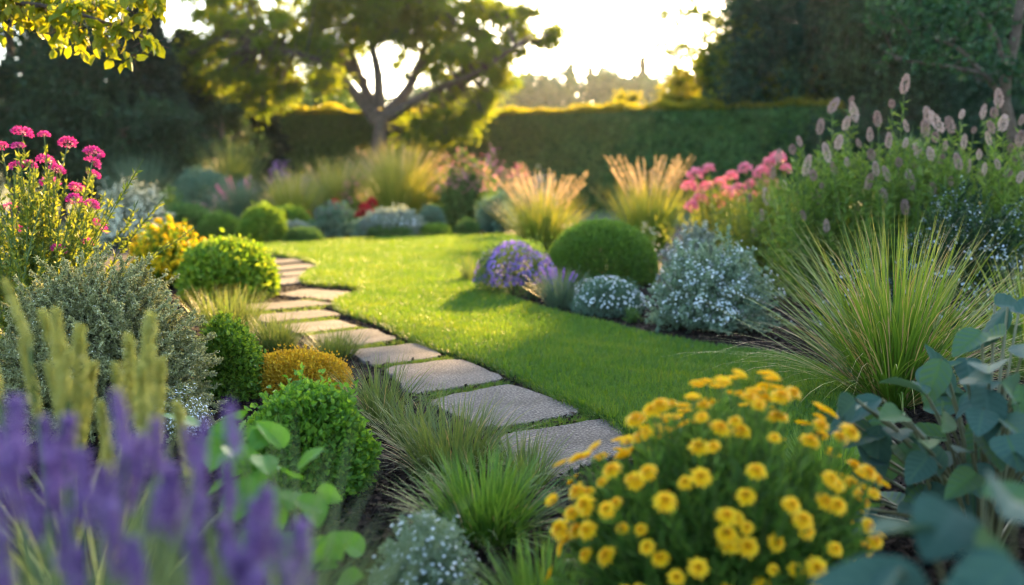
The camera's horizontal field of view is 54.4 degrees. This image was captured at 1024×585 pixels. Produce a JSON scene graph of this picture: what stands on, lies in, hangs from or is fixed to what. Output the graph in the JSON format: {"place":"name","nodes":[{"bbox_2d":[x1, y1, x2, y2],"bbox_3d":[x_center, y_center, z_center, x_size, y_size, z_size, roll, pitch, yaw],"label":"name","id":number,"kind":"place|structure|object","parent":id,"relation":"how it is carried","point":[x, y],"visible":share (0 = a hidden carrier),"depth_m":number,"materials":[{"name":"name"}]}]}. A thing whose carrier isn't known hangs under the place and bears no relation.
{"place":"outdoors","nodes":[
{"label":"outdoors","id":0,"kind":"place"},
{"bbox_2d":[0,0,169,72],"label":"overhanging tree","id":1,"kind":"object","parent":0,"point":[57,17],"visible":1,"depth_m":6.77,"materials":[{"name":"green plant"}]},
{"bbox_2d":[69,150,191,207],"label":"ornamental grass","id":2,"kind":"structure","parent":0,"point":[140,176],"depth_m":31.04,"materials":[{"name":"plant"}]},
{"bbox_2d":[176,132,282,193],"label":"ornamental grass","id":3,"kind":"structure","parent":0,"point":[234,167],"depth_m":33.67,"materials":[{"name":"plant"}]},
{"bbox_2d":[192,175,280,221],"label":"ornamental grass","id":4,"kind":"object","parent":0,"point":[239,203],"depth_m":26.08,"materials":[{"name":"green plant"}]},
{"bbox_2d":[245,167,336,216],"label":"ornamental grass","id":5,"kind":"object","parent":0,"point":[296,197],"depth_m":26.09,"materials":[{"name":"green plant"}]},
{"bbox_2d":[285,153,368,212],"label":"ornamental grass","id":6,"kind":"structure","parent":0,"point":[332,193],"depth_m":27.86,"materials":[{"name":"green plant"}]},
{"bbox_2d":[0,0,726,104],"label":"sky","id":7,"kind":"structure","parent":0,"point":[611,33],"materials":[{"name":"white"}]},
{"bbox_2d":[320,137,459,214],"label":"ornamental grass","id":8,"kind":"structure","parent":0,"point":[392,184],"depth_m":26.72,"materials":[{"name":"plant"}]},
{"bbox_2d":[0,136,863,191],"bbox_3d":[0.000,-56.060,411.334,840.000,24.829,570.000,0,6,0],"label":"hill","id":9,"kind":"structure","parent":0,"point":[5,190],"depth_m":147.05,"materials":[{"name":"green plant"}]},
{"bbox_2d":[0,56,701,109],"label":"wood","id":10,"kind":"object","parent":9,"relation":"on","point":[542,89],"visible":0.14,"depth_m":208.83,"materials":[{"name":"green plant"}]},
{"bbox_2d":[0,192,980,262],"bbox_3d":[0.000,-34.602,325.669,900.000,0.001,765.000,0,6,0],"label":"ground","id":11,"kind":"structure","parent":0,"point":[604,214],"depth_m":39.19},
{"bbox_2d":[0,70,136,220],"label":"dense tree","id":12,"kind":"object","parent":11,"relation":"on","point":[22,112],"visible":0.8,"depth_m":32.65,"materials":[{"name":"green plant"}]},
{"bbox_2d":[0,0,156,218],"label":"dense tree","id":13,"kind":"object","parent":11,"relation":"on","point":[43,65],"visible":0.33,"depth_m":33.95,"materials":[{"name":"green plant"}]},
{"bbox_2d":[0,0,179,213],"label":"dense tree","id":14,"kind":"object","parent":11,"relation":"on","point":[23,43],"visible":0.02,"depth_m":39.58,"materials":[{"name":"green plant"}]},
{"bbox_2d":[74,4,213,210],"bbox_3d":[-14.459,-6.944,39.235,6.049,9.750,5.972,0,6,0],"label":"conifer tree","id":15,"kind":"object","parent":11,"relation":"on","point":[158,71],"visible":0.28,"depth_m":38.61,"materials":[{"name":"green plant"}]},
{"bbox_2d":[77,84,217,213],"bbox_3d":[-13.106,-4.823,34.910,4.768,4.669,5.847,-6,9,-44],"label":"dense tree","id":16,"kind":"object","parent":11,"relation":"on","point":[156,128],"visible":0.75,"depth_m":33.55,"materials":[{"name":"green plant"}]},
{"bbox_2d":[158,182,188,221],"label":"border plant","id":17,"kind":"object","parent":11,"relation":"on","point":[167,201],"visible":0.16,"depth_m":27.32,"materials":[{"name":"green plant"}]},
{"bbox_2d":[170,163,237,212],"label":"shrub","id":18,"kind":"object","parent":11,"relation":"on","point":[199,176],"visible":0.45,"depth_m":31.03,"materials":[{"name":"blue plant"}]},
{"bbox_2d":[168,28,264,205],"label":"conifer tree","id":19,"kind":"object","parent":11,"relation":"on","point":[197,102],"visible":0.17,"depth_m":42.65,"materials":[{"name":"green plant"}]},
{"bbox_2d":[191,92,275,198],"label":"dense tree","id":20,"kind":"object","parent":11,"relation":"on","point":[226,114],"visible":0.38,"depth_m":41.43,"materials":[{"name":"green plant"}]},
{"bbox_2d":[229,81,298,205],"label":"conifer tree","id":21,"kind":"object","parent":11,"relation":"on","point":[273,134],"visible":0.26,"depth_m":47.03,"materials":[{"name":"green plant"}]},
{"bbox_2d":[283,53,379,154],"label":"dense tree","id":22,"kind":"object","parent":11,"relation":"on","point":[344,100],"visible":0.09,"depth_m":59.86,"materials":[{"name":"green plant"}]},
{"bbox_2d":[279,102,426,202],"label":"clipped hedge","id":23,"kind":"object","parent":11,"relation":"on","point":[330,130],"visible":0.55,"depth_m":48.50,"materials":[{"name":"green plant"}]},
{"bbox_2d":[166,0,578,209],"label":"broadleaf tree","id":24,"kind":"object","parent":11,"relation":"on","point":[406,25],"visible":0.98,"depth_m":42.24,"materials":[{"name":"green plant"}]},
{"bbox_2d":[611,89,646,103],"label":"dense tree","id":25,"kind":"object","parent":11,"relation":"on","point":[633,97],"visible":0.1,"depth_m":59.41,"materials":[{"name":"yellow plant"}]},
{"bbox_2d":[416,95,847,211],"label":"clipped hedge","id":26,"kind":"object","parent":11,"relation":"on","point":[578,141],"visible":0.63,"depth_m":45.43,"materials":[{"name":"green plant"}]},
{"bbox_2d":[650,48,708,103],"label":"dense tree","id":27,"kind":"object","parent":11,"relation":"on","point":[683,93],"visible":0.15,"depth_m":48.16,"materials":[{"name":"yellow plant"}]},
{"bbox_2d":[645,0,750,80],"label":"alder tree","id":28,"kind":"object","parent":11,"relation":"on","point":[682,46],"visible":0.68,"depth_m":45.65,"materials":[{"name":"green plant"}]},
{"bbox_2d":[681,1,844,154],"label":"dense tree","id":29,"kind":"object","parent":11,"relation":"on","point":[719,53],"visible":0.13,"depth_m":44.28,"materials":[{"name":"green plant"}]},
{"bbox_2d":[671,0,950,201],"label":"dense tree","id":30,"kind":"object","parent":11,"relation":"on","point":[793,19],"visible":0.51,"depth_m":41.91,"materials":[{"name":"green plant"}]},
{"bbox_2d":[784,81,947,211],"bbox_3d":[14.343,-5.692,39.886,7.132,5.320,6.579,0,6,0],"label":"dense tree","id":31,"kind":"object","parent":11,"relation":"on","point":[865,121],"visible":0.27,"depth_m":38.71,"materials":[{"name":"green plant"}]},
{"bbox_2d":[767,0,1017,158],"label":"dense tree","id":32,"kind":"object","parent":11,"relation":"on","point":[923,93],"visible":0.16,"depth_m":40.35,"materials":[{"name":"green plant"}]},
{"bbox_2d":[819,0,1023,206],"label":"dense tree","id":33,"kind":"object","parent":11,"relation":"on","point":[983,37],"visible":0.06,"depth_m":39.77,"materials":[{"name":"green plant"}]},
{"bbox_2d":[896,36,1023,197],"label":"dense tree","id":34,"kind":"object","parent":11,"relation":"on","point":[970,106],"visible":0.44,"depth_m":35.56,"materials":[{"name":"green plant"}]},
{"bbox_2d":[0,225,1023,584],"bbox_3d":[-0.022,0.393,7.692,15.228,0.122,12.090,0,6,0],"label":"bark mulch","id":35,"kind":"object","parent":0,"point":[378,496],"visible":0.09,"depth_m":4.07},
{"bbox_2d":[0,126,197,378],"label":"magenta flower plant","id":36,"kind":"object","parent":35,"relation":"on","point":[38,234],"visible":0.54,"depth_m":6.09,"materials":[{"name":"green plant"}]},
{"bbox_2d":[0,278,221,584],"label":"pale spike plant","id":37,"kind":"object","parent":35,"relation":"on","point":[143,388],"visible":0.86,"depth_m":2.23,"materials":[{"name":"plant"}]},
{"bbox_2d":[0,242,226,449],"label":"silver shrub","id":38,"kind":"object","parent":35,"relation":"on","point":[104,312],"visible":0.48,"depth_m":4.96,"materials":[{"name":"green plant"}]},
{"bbox_2d":[91,173,174,247],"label":"flowering shrub","id":39,"kind":"object","parent":35,"relation":"on","point":[145,204],"visible":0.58,"depth_m":19.73,"materials":[{"name":"beige plant"}]},
{"bbox_2d":[118,213,208,288],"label":"flowering bush","id":40,"kind":"object","parent":35,"relation":"on","point":[169,259],"visible":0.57,"depth_m":11.81,"materials":[{"name":"yellow plant"}]},
{"bbox_2d":[136,383,221,444],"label":"white flower plant","id":41,"kind":"object","parent":35,"relation":"on","point":[191,406],"visible":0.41,"depth_m":4.89,"materials":[{"name":"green plant"}]},
{"bbox_2d":[162,197,214,239],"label":"shrub","id":42,"kind":"object","parent":35,"relation":"on","point":[192,212],"visible":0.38,"depth_m":21.90,"materials":[{"name":"green plant"}]},
{"bbox_2d":[0,377,419,584],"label":"lavender plant","id":43,"kind":"object","parent":35,"relation":"on","point":[132,560],"visible":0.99,"depth_m":1.29,"materials":[{"name":"purple plant"}]},
{"bbox_2d":[196,208,241,239],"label":"shrub","id":44,"kind":"object","parent":35,"relation":"on","point":[216,221],"visible":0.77,"depth_m":21.31,"materials":[{"name":"green plant"}]},
{"bbox_2d":[174,284,275,332],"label":"grass tuft","id":45,"kind":"object","parent":35,"relation":"on","point":[209,314],"visible":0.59,"depth_m":8.12,"materials":[{"name":"plant"}]},
{"bbox_2d":[173,228,282,302],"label":"ball shrub","id":46,"kind":"object","parent":35,"relation":"on","point":[216,263],"visible":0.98,"depth_m":10.45,"materials":[{"name":"green leaf"},{"name":"twig"}]},
{"bbox_2d":[197,306,266,404],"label":"lime shrub","id":47,"kind":"object","parent":35,"relation":"on","point":[238,344],"visible":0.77,"depth_m":5.68,"materials":[{"name":"green plant"}]},
{"bbox_2d":[1,387,490,584],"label":"lavender plant","id":48,"kind":"object","parent":35,"relation":"on","point":[296,566],"visible":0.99,"depth_m":1.32,"materials":[{"name":"purple plant"}]},
{"bbox_2d":[161,410,365,584],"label":"broad leaf plant","id":49,"kind":"object","parent":35,"relation":"on","point":[261,434],"visible":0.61,"depth_m":2.71,"materials":[{"name":"plant"}]},
{"bbox_2d":[237,200,291,243],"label":"shrub","id":50,"kind":"object","parent":35,"relation":"on","point":[273,223],"visible":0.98,"depth_m":20.23,"materials":[{"name":"green plant"}]},
{"bbox_2d":[243,309,316,351],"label":"grass tuft","id":51,"kind":"object","parent":35,"relation":"on","point":[269,342],"visible":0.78,"depth_m":7.31,"materials":[{"name":"plant"}]},
{"bbox_2d":[244,300,330,312],"bbox_3d":[-2.319,0.153,10.030,0.972,0.064,0.531,-6,8,-41],"label":"stepping stone","id":52,"kind":"object","parent":35,"relation":"on","point":[293,304],"visible":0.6,"depth_m":10.06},
{"bbox_2d":[277,202,314,224],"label":"shrub","id":53,"kind":"object","parent":35,"relation":"on","point":[296,212],"visible":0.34,"depth_m":22.93,"materials":[{"name":"green plant"}]},
{"bbox_2d":[256,310,340,324],"bbox_3d":[-2.030,0.239,9.252,0.797,0.067,0.540,-5,8,-38],"label":"stepping stone","id":54,"kind":"object","parent":35,"relation":"on","point":[311,314],"visible":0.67,"depth_m":9.25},
{"bbox_2d":[249,344,354,397],"bbox_3d":[-1.265,0.458,5.938,0.700,0.308,0.605,0,6,0],"label":"amber mound","id":55,"kind":"object","parent":35,"relation":"on","point":[281,362],"visible":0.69,"depth_m":5.84,"materials":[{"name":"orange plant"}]},
{"bbox_2d":[285,225,324,241],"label":"edging plant","id":56,"kind":"object","parent":35,"relation":"on","point":[310,232],"visible":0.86,"depth_m":20.57,"materials":[{"name":"green plant"}]},
{"bbox_2d":[236,362,384,508],"bbox_3d":[-0.820,0.555,4.045,0.597,0.545,0.612,0,6,0],"label":"green ball","id":57,"kind":"object","parent":35,"relation":"on","point":[312,412],"visible":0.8,"depth_m":3.90,"materials":[{"name":"green plant"}]},
{"bbox_2d":[277,289,349,301],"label":"stepping stone","id":58,"kind":"object","parent":35,"relation":"on","point":[320,294],"visible":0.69,"depth_m":10.96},
{"bbox_2d":[281,320,356,335],"bbox_3d":[-1.661,0.316,8.553,0.656,0.062,0.550,-5,8,-38],"label":"stepping stone","id":59,"kind":"object","parent":35,"relation":"on","point":[330,324],"visible":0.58,"depth_m":8.57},
{"bbox_2d":[282,323,375,360],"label":"grass tuft","id":60,"kind":"object","parent":35,"relation":"on","point":[340,344],"visible":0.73,"depth_m":7.09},
{"bbox_2d":[309,199,365,238],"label":"shrub","id":61,"kind":"object","parent":35,"relation":"on","point":[335,222],"visible":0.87,"depth_m":22.22,"materials":[{"name":"blue plant"}]},
{"bbox_2d":[339,178,363,227],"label":"border plant","id":62,"kind":"object","parent":35,"relation":"on","point":[350,201],"visible":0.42,"depth_m":27.24,"materials":[{"name":"green plant"}]},
{"bbox_2d":[308,329,395,346],"bbox_3d":[-1.263,0.384,7.934,0.748,0.064,0.672,-6,8,-41],"label":"stepping stone","id":63,"kind":"object","parent":35,"relation":"on","point":[378,336],"visible":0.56,"depth_m":7.96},
{"bbox_2d":[327,354,452,424],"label":"grass tuft","id":64,"kind":"object","parent":35,"relation":"on","point":[375,387],"visible":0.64,"depth_m":5.15,"materials":[{"name":"plant"}]},
{"bbox_2d":[354,203,426,237],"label":"edging plant","id":65,"kind":"object","parent":35,"relation":"on","point":[387,216],"visible":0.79,"depth_m":23.02,"materials":[{"name":"white plant"}]},
{"bbox_2d":[365,223,416,236],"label":"edging plant","id":66,"kind":"object","parent":35,"relation":"on","point":[396,232],"visible":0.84,"depth_m":22.65,"materials":[{"name":"green plant"}]},
{"bbox_2d":[347,343,440,367],"bbox_3d":[-0.836,0.467,7.186,0.639,0.064,0.727,-3,7,-29],"label":"stepping stone","id":67,"kind":"object","parent":35,"relation":"on","point":[416,351],"visible":0.73,"depth_m":7.16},
{"bbox_2d":[365,509,480,584],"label":"white flower mound","id":68,"kind":"object","parent":35,"relation":"on","point":[438,566],"visible":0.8,"depth_m":2.90,"materials":[{"name":"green plant"}]},
{"bbox_2d":[360,377,487,448],"bbox_3d":[-0.493,0.566,4.720,0.766,0.350,0.717,-4,7,-31],"label":"grass tuft","id":69,"kind":"object","parent":35,"relation":"on","point":[399,420],"visible":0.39,"depth_m":4.71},
{"bbox_2d":[254,295,604,436],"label":"joint grass","id":70,"kind":"structure","parent":35,"relation":"on","point":[456,390],"depth_m":6.15,"materials":[{"name":"plant"}]},
{"bbox_2d":[419,201,448,225],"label":"edging plant","id":71,"kind":"object","parent":35,"relation":"on","point":[433,212],"visible":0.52,"depth_m":24.68,"materials":[{"name":"blue plant"}]},
{"bbox_2d":[417,222,453,235],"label":"edging plant","id":72,"kind":"object","parent":35,"relation":"on","point":[434,229],"visible":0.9,"depth_m":23.16,"materials":[{"name":"green plant"}]},
{"bbox_2d":[385,359,502,396],"bbox_3d":[-0.468,0.553,6.397,0.710,0.065,0.978,-3,7,-25],"label":"stepping stone","id":73,"kind":"object","parent":35,"relation":"on","point":[458,373],"visible":0.69,"depth_m":6.37,"materials":[{"name":"stone"}]},
{"bbox_2d":[353,381,560,483],"bbox_3d":[-0.279,0.591,4.267,1.011,0.400,0.990,0,6,0],"label":"grass tuft","id":74,"kind":"object","parent":35,"relation":"on","point":[444,444],"visible":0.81,"depth_m":4.24,"materials":[{"name":"plant"}]},
{"bbox_2d":[426,146,503,230],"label":"flowering shrub","id":75,"kind":"object","parent":35,"relation":"on","point":[461,198],"visible":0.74,"depth_m":25.92,"materials":[{"name":"green plant"}]},
{"bbox_2d":[454,217,479,234],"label":"edging plant","id":76,"kind":"object","parent":35,"relation":"on","point":[466,225],"visible":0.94,"depth_m":23.63,"materials":[{"name":"green plant"}]},
{"bbox_2d":[454,253,479,280],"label":"grass tuft","id":77,"kind":"object","parent":35,"relation":"on","point":[470,274],"visible":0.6,"depth_m":12.38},
{"bbox_2d":[373,436,578,561],"bbox_3d":[-0.086,0.700,3.441,0.839,0.364,0.837,0,6,0],"label":"grass tuft","id":78,"kind":"object","parent":35,"relation":"on","point":[493,511],"visible":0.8,"depth_m":3.41,"materials":[{"name":"plant"}]},
{"bbox_2d":[473,189,516,233],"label":"shrub","id":79,"kind":"object","parent":35,"relation":"on","point":[484,217],"visible":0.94,"depth_m":24.64,"materials":[{"name":"blue plant"}]},
{"bbox_2d":[430,384,579,427],"bbox_3d":[-0.062,0.648,5.537,0.668,0.070,0.896,-4,7,-29],"label":"stepping stone","id":80,"kind":"object","parent":35,"relation":"on","point":[542,406],"visible":0.62,"depth_m":5.51,"materials":[{"name":"stone"}]},
{"bbox_2d":[493,161,524,220],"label":"flowering shrub","id":81,"kind":"object","parent":35,"relation":"on","point":[501,186],"visible":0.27,"depth_m":29.10,"materials":[{"name":"plant"}]},
{"bbox_2d":[472,230,556,298],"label":"aster bush","id":82,"kind":"object","parent":35,"relation":"on","point":[487,274],"visible":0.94,"depth_m":10.74,"materials":[{"name":"purple plant"}]},
{"bbox_2d":[441,521,594,584],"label":"grass tuft","id":83,"kind":"object","parent":35,"relation":"on","point":[526,571],"visible":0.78,"depth_m":2.84,"materials":[{"name":"plant"}]},
{"bbox_2d":[457,422,591,488],"bbox_3d":[0.053,0.677,4.065,0.608,0.273,0.564,-5,8,-36],"label":"grass tuft","id":84,"kind":"object","parent":35,"relation":"on","point":[531,456],"visible":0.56,"depth_m":4.12,"materials":[{"name":"plant"}]},
{"bbox_2d":[524,264,593,310],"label":"lavender tuft","id":85,"kind":"object","parent":35,"relation":"on","point":[556,296],"visible":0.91,"depth_m":9.80,"materials":[{"name":"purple plant"}]},
{"bbox_2d":[499,419,632,488],"bbox_3d":[0.262,0.749,4.627,0.653,0.058,1.125,0,7,0],"label":"stepping stone","id":86,"kind":"object","parent":35,"relation":"on","point":[588,433],"visible":0.41,"depth_m":4.74,"materials":[{"name":"stone"}]},
{"bbox_2d":[541,208,661,287],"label":"boxwood dome","id":87,"kind":"structure","parent":35,"relation":"on","point":[575,245],"depth_m":12.00,"materials":[{"name":"green plant"}]},
{"bbox_2d":[567,273,647,319],"bbox_3d":[0.912,0.019,9.406,0.781,0.447,0.805,0,6,0],"label":"white flower mound","id":88,"kind":"object","parent":35,"relation":"on","point":[590,292],"visible":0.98,"depth_m":9.27,"materials":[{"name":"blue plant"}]},
{"bbox_2d":[655,220,723,289],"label":"white flower bush","id":89,"kind":"object","parent":35,"relation":"on","point":[690,235],"visible":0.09,"depth_m":11.03,"materials":[{"name":"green plant"}]},
{"bbox_2d":[654,163,745,252],"bbox_3d":[3.292,-1.330,16.381,2.121,1.603,1.647,0,6,0],"label":"pink phlox","id":90,"kind":"object","parent":35,"relation":"on","point":[701,197],"visible":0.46,"depth_m":16.28,"materials":[{"name":"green plant"}]},
{"bbox_2d":[544,368,890,584],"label":"daisy bush","id":91,"kind":"object","parent":35,"relation":"on","point":[701,508],"visible":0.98,"depth_m":2.53,"materials":[{"name":"yellow plant"}]},
{"bbox_2d":[641,223,795,337],"bbox_3d":[1.712,-0.085,8.554,1.231,1.040,1.409,0,6,0],"label":"white flower bush","id":92,"kind":"object","parent":35,"relation":"on","point":[689,294],"visible":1,"depth_m":8.30,"materials":[{"name":"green plant"}]},
{"bbox_2d":[708,151,795,250],"bbox_3d":[3.694,-1.270,15.009,1.426,1.745,1.718,3,7,25],"label":"pink phlox","id":93,"kind":"object","parent":35,"relation":"on","point":[765,181],"visible":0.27,"depth_m":14.96,"materials":[{"name":"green plant"}]},
{"bbox_2d":[715,149,800,284],"bbox_3d":[3.320,-0.951,12.503,1.816,1.692,1.434,-4,7,-33],"label":"dusky flower plant","id":94,"kind":"object","parent":35,"relation":"on","point":[748,231],"visible":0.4,"depth_m":12.22,"materials":[{"name":"green plant"}]},
{"bbox_2d":[669,205,1023,410],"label":"ornamental grass","id":95,"kind":"object","parent":35,"relation":"on","point":[888,343],"depth_m":5.44,"materials":[{"name":"plant"}]},
{"bbox_2d":[733,96,959,303],"bbox_3d":[3.409,-0.964,10.364,1.756,2.154,2.136,-2,7,-15],"label":"dusky flower plant","id":96,"kind":"object","parent":35,"relation":"on","point":[817,225],"visible":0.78,"depth_m":10.09,"materials":[{"name":"green plant"}]},
{"bbox_2d":[809,247,892,341],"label":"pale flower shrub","id":97,"kind":"object","parent":35,"relation":"on","point":[841,278],"visible":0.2,"depth_m":7.82,"materials":[{"name":"green plant"}]},
{"bbox_2d":[777,73,1000,305],"bbox_3d":[3.934,-0.996,10.004,2.181,2.295,1.649,-5,8,-41],"label":"dusky flower plant","id":98,"kind":"object","parent":35,"relation":"on","point":[907,189],"visible":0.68,"depth_m":9.62,"materials":[{"name":"green plant"}]},
{"bbox_2d":[808,471,1023,584],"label":"leaf plant","id":99,"kind":"object","parent":35,"relation":"on","point":[939,528],"visible":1,"depth_m":1.59,"materials":[{"name":"plant"}]},
{"bbox_2d":[815,293,1023,560],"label":"leaf plant","id":100,"kind":"object","parent":35,"relation":"on","point":[992,431],"visible":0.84,"depth_m":3.18,"materials":[{"name":"plant"}]},
{"bbox_2d":[858,0,1023,176],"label":"tree","id":101,"kind":"object","parent":35,"relation":"on","point":[1006,65],"visible":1,"depth_m":14.60,"materials":[{"name":"green plant"}]},
{"bbox_2d":[861,106,1023,277],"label":"dusky flower plant","id":102,"kind":"object","parent":35,"relation":"on","point":[966,170],"visible":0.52,"depth_m":9.42,"materials":[{"name":"green plant"}]},
{"bbox_2d":[886,176,1023,335],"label":"pale flower shrub","id":103,"kind":"object","parent":35,"relation":"on","point":[969,235],"visible":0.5,"depth_m":7.97,"materials":[{"name":"green plant"}]},
{"bbox_2d":[923,88,1023,284],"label":"dusky flower plant","id":104,"kind":"object","parent":35,"relation":"on","point":[1013,190],"visible":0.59,"depth_m":9.18,"materials":[{"name":"green plant"}]},
{"bbox_2d":[931,245,1023,381],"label":"ornamental grass","id":105,"kind":"object","parent":35,"relation":"on","point":[1013,364],"depth_m":6.38,"materials":[{"name":"plant"}]},
{"bbox_2d":[481,169,600,252],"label":"ornamental grass","id":106,"kind":"object","parent":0,"point":[540,221],"depth_m":17.90,"materials":[{"name":"plant"}]},
{"bbox_2d":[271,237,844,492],"bbox_3d":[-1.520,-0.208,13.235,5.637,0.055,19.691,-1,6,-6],"label":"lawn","id":107,"kind":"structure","parent":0,"point":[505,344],"depth_m":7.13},
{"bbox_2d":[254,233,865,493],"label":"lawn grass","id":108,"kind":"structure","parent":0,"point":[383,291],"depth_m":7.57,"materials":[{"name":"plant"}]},
{"bbox_2d":[588,154,694,250],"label":"ornamental grass","id":109,"kind":"object","parent":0,"point":[645,214],"depth_m":18.31,"materials":[{"name":"plant"}]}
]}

